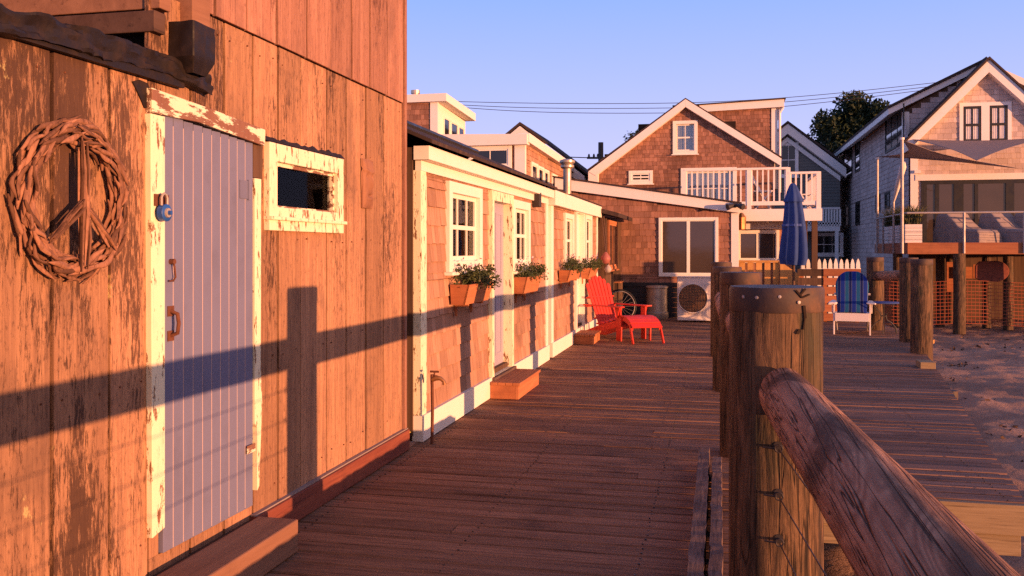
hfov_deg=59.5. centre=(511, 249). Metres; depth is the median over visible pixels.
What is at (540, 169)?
window
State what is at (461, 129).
window
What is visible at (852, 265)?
picket fence
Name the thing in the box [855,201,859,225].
window
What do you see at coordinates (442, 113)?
roof lantern house
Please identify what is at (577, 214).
door
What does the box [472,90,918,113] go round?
overhead wire
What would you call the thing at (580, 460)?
boardwalk
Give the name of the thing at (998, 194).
sliding door
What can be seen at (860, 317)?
garden chair
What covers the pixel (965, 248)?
raised deck
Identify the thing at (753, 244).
window
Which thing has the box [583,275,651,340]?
garden chair
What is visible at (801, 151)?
grey house
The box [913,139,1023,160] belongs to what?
shade sail
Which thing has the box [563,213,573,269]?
window
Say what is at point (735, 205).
flood light
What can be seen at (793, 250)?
closed parasol
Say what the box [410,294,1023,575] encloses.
beach sand
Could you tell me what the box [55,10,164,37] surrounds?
lumber board
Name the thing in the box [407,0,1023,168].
sky
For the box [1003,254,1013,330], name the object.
deck pile
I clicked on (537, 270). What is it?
flowering plant
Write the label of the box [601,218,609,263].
fishing buoy
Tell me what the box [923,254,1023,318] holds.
foundation wall
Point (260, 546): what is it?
wooden step
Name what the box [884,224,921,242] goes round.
white planter
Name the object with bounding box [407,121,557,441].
shingled cottage
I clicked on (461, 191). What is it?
window
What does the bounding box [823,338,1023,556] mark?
timber platform
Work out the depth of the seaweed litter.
17.63 m
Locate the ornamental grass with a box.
[875,204,935,226]
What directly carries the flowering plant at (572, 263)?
in the window box at (565, 276)
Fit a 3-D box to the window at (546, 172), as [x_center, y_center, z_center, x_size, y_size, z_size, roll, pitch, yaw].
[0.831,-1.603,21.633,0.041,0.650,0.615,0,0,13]
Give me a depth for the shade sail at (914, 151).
25.21 m
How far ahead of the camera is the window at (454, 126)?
23.37 m
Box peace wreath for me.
[7,114,129,283]
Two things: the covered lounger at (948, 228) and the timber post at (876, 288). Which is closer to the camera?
the timber post at (876, 288)
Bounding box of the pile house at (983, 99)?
[833,56,1023,276]
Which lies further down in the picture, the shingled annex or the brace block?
the brace block
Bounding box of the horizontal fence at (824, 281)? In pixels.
[797,269,860,320]
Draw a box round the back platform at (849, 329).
[823,321,898,338]
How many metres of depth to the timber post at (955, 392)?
9.53 m
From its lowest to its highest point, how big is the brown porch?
2.750 m
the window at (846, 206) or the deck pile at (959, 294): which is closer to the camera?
the deck pile at (959, 294)
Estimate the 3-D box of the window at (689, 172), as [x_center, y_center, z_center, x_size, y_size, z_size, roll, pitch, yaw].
[5.060,-1.556,23.061,1.467,1.099,0.167,0,0,13]
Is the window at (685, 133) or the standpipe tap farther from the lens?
the window at (685, 133)
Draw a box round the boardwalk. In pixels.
[264,318,728,575]
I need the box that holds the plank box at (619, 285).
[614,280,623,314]
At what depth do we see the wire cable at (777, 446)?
3.08 m
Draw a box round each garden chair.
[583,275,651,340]
[828,293,875,334]
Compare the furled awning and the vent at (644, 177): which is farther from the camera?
the furled awning
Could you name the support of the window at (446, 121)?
in the roof lantern house at (442, 113)
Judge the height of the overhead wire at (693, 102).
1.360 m
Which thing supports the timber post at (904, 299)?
on the beach sand
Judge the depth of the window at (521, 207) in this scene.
10.78 m
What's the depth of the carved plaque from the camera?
5.95 m
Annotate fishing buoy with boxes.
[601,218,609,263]
[603,216,611,272]
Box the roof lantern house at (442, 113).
[407,90,475,133]
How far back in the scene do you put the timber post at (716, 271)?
9.49 m
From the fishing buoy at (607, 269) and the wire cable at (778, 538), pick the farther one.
the fishing buoy at (607, 269)
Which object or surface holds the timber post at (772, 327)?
on the beach sand
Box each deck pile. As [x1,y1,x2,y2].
[893,253,902,327]
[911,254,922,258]
[935,254,944,326]
[946,254,952,322]
[953,254,965,334]
[982,254,990,328]
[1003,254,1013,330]
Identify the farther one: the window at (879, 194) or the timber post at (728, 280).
the window at (879, 194)
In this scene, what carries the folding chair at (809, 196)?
on the balcony
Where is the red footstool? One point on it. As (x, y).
(642, 321)
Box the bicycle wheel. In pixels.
[612,289,636,314]
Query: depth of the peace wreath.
3.20 m
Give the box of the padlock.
[157,192,172,220]
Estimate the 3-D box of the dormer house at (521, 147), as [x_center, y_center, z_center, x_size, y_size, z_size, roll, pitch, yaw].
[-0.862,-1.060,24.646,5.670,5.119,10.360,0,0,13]
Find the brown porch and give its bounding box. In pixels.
[598,209,631,302]
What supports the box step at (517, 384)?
on the boardwalk
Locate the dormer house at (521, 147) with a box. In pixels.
[441,122,587,191]
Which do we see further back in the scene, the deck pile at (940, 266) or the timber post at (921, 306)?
the deck pile at (940, 266)
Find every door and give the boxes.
[154,116,255,552]
[494,202,502,365]
[577,214,578,322]
[921,179,1023,242]
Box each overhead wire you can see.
[458,82,934,103]
[466,87,924,108]
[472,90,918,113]
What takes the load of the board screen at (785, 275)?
on the back platform at (849, 329)
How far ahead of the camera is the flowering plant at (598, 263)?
15.33 m
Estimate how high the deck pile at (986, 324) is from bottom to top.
2.470 m
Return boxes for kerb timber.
[687,447,722,575]
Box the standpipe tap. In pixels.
[430,370,445,443]
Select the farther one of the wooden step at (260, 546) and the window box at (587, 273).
the window box at (587, 273)
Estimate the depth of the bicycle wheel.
18.24 m
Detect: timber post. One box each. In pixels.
[710,262,731,356]
[712,267,741,391]
[720,272,761,457]
[729,285,824,575]
[866,257,883,329]
[899,258,918,341]
[910,259,932,360]
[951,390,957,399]
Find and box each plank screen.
[884,280,892,321]
[946,262,952,291]
[966,264,975,277]
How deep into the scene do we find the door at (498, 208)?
9.76 m
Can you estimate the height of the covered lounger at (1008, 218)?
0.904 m
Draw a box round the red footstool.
[620,315,664,343]
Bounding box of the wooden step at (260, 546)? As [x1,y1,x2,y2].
[157,517,297,575]
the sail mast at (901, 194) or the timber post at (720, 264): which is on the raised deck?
the sail mast at (901, 194)
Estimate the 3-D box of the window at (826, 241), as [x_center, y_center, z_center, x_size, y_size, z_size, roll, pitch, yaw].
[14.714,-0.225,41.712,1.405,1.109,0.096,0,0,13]
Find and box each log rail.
[714,291,719,319]
[725,311,729,332]
[759,368,1020,575]
[872,270,898,280]
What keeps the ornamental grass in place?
in the white planter
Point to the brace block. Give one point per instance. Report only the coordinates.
(925, 364)
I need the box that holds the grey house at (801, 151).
[774,121,849,286]
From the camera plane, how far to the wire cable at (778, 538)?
3.09 m
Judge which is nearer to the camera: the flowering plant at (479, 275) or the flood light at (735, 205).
the flowering plant at (479, 275)
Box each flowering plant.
[453,257,501,289]
[514,255,548,282]
[560,253,587,274]
[582,255,603,271]
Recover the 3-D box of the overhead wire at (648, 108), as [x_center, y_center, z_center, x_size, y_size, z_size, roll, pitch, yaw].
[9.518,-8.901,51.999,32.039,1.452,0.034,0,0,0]
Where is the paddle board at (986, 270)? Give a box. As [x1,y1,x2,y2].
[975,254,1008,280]
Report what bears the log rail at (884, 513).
attached to the timber post at (772, 327)
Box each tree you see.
[623,129,637,139]
[807,90,889,157]
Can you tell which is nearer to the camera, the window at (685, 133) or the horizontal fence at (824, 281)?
the horizontal fence at (824, 281)
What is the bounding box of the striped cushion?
[835,271,868,312]
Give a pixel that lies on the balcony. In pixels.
(813, 189)
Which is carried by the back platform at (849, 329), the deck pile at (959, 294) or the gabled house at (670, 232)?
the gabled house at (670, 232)
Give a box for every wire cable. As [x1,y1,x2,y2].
[763,442,810,493]
[764,489,826,575]
[764,534,795,575]
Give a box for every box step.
[490,369,540,399]
[574,330,600,344]
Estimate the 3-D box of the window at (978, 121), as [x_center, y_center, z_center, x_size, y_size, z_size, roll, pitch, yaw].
[15.111,-4.022,28.609,1.520,1.358,0.051,0,0,13]
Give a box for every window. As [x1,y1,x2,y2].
[264,136,347,232]
[443,115,450,133]
[444,181,486,275]
[451,120,458,133]
[459,125,464,133]
[468,145,512,168]
[514,199,530,273]
[531,161,537,178]
[538,165,543,181]
[544,169,549,188]
[551,173,557,189]
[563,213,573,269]
[585,214,591,264]
[607,220,619,271]
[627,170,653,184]
[659,217,717,276]
[671,120,698,155]
[681,167,736,209]
[739,230,778,259]
[781,142,798,177]
[818,233,843,256]
[844,147,851,179]
[845,204,848,226]
[855,141,859,172]
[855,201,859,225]
[875,194,880,211]
[884,191,889,208]
[885,103,903,153]
[959,101,1011,140]
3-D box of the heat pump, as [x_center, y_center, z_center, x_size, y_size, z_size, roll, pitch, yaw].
[3.859,1.028,18.679,0.826,0.938,0.404,0,0,13]
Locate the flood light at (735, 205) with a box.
[725,202,744,209]
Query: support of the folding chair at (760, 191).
on the balcony
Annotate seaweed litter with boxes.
[942,332,1023,461]
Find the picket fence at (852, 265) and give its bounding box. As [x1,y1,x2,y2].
[800,259,860,312]
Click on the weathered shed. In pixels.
(220, 353)
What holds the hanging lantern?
hanging from the balcony
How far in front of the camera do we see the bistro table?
16.11 m
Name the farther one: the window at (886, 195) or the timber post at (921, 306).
the window at (886, 195)
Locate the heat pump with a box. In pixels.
[677,276,710,321]
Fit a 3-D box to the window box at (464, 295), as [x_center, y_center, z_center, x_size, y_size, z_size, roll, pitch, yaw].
[-0.358,0.445,8.130,0.185,0.286,0.857,0,0,13]
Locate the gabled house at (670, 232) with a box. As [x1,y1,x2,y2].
[552,98,791,317]
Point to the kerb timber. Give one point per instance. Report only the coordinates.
(697, 556)
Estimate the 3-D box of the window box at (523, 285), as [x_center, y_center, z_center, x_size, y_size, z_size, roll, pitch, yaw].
[0.179,0.459,10.454,0.185,0.300,0.838,0,0,13]
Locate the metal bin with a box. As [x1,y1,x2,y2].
[645,285,667,318]
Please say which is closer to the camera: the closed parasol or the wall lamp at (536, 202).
the wall lamp at (536, 202)
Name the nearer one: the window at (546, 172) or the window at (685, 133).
the window at (546, 172)
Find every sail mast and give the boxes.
[875,157,878,252]
[900,137,903,252]
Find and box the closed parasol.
[779,180,807,284]
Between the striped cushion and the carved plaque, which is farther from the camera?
the striped cushion
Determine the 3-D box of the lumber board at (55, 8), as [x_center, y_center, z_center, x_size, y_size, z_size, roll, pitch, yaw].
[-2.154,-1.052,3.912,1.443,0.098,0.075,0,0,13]
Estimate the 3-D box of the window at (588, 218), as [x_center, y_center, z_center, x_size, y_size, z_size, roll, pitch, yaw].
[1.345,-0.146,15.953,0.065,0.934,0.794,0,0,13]
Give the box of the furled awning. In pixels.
[892,162,905,242]
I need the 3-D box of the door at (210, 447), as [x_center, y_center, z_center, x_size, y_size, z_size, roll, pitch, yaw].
[-1.391,0.358,4.104,0.087,1.857,0.834,0,0,13]
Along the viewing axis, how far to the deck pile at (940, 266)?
25.78 m
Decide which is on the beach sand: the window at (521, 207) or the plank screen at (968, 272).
the plank screen at (968, 272)
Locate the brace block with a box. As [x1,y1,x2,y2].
[916,360,935,368]
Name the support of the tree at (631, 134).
on the beach sand
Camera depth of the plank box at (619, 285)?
18.69 m
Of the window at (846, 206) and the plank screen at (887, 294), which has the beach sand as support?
the plank screen at (887, 294)
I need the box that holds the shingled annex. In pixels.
[453,159,601,357]
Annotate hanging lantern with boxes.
[739,213,745,229]
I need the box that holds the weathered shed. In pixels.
[0,0,409,575]
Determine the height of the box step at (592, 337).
0.156 m
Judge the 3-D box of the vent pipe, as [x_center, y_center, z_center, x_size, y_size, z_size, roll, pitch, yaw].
[0.810,-1.073,13.155,0.230,0.507,0.230,0,0,13]
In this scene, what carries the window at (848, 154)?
in the pile house at (983, 99)
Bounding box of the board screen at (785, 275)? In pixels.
[739,260,799,284]
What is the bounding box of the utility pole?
[587,142,602,160]
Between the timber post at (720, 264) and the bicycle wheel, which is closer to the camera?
the timber post at (720, 264)
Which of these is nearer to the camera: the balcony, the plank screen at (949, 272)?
the balcony
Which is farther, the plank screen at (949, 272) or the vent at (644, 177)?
the plank screen at (949, 272)
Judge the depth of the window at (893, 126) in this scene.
31.62 m
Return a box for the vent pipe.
[559,159,574,193]
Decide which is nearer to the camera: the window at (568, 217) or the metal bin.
the window at (568, 217)
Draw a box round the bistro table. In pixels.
[866,301,898,333]
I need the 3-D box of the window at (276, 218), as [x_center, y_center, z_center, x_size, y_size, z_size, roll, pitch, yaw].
[-1.172,-0.353,5.104,0.080,0.506,1.000,0,0,13]
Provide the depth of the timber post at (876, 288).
16.68 m
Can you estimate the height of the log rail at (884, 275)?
0.239 m
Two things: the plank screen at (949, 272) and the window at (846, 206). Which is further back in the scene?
the window at (846, 206)
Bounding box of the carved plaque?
[361,158,374,208]
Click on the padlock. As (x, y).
(164, 212)
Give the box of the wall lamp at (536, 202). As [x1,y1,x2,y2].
[532,193,540,206]
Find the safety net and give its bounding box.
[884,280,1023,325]
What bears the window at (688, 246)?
in the gabled house at (670, 232)
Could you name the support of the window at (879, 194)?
in the pile house at (983, 99)
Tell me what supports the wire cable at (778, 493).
attached to the timber post at (772, 327)
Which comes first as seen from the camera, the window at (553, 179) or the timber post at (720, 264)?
the timber post at (720, 264)
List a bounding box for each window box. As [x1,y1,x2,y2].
[450,281,493,315]
[514,275,541,302]
[559,269,580,287]
[581,267,597,283]
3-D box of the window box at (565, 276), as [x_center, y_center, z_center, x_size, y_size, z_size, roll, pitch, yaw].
[0.887,0.433,13.521,0.185,0.264,1.130,0,0,13]
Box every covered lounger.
[933,214,1001,242]
[978,213,1022,241]
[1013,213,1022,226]
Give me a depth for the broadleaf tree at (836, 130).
60.35 m
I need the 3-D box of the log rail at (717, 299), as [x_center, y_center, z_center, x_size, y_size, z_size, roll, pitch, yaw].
[1.936,0.507,8.093,0.187,0.196,2.943,0,0,12]
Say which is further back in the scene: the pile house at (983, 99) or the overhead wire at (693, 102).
the overhead wire at (693, 102)
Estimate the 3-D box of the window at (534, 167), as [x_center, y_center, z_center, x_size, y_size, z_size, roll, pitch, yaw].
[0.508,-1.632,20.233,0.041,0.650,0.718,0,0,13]
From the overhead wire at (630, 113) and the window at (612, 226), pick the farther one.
the overhead wire at (630, 113)
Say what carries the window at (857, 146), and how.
in the pile house at (983, 99)
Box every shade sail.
[878,140,1020,168]
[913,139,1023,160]
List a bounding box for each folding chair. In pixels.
[753,176,772,208]
[802,194,811,208]
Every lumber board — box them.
[0,0,169,16]
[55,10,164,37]
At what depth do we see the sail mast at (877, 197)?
28.76 m
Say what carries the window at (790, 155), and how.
in the grey house at (801, 151)
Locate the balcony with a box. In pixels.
[682,167,821,285]
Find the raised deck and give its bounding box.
[873,211,1023,253]

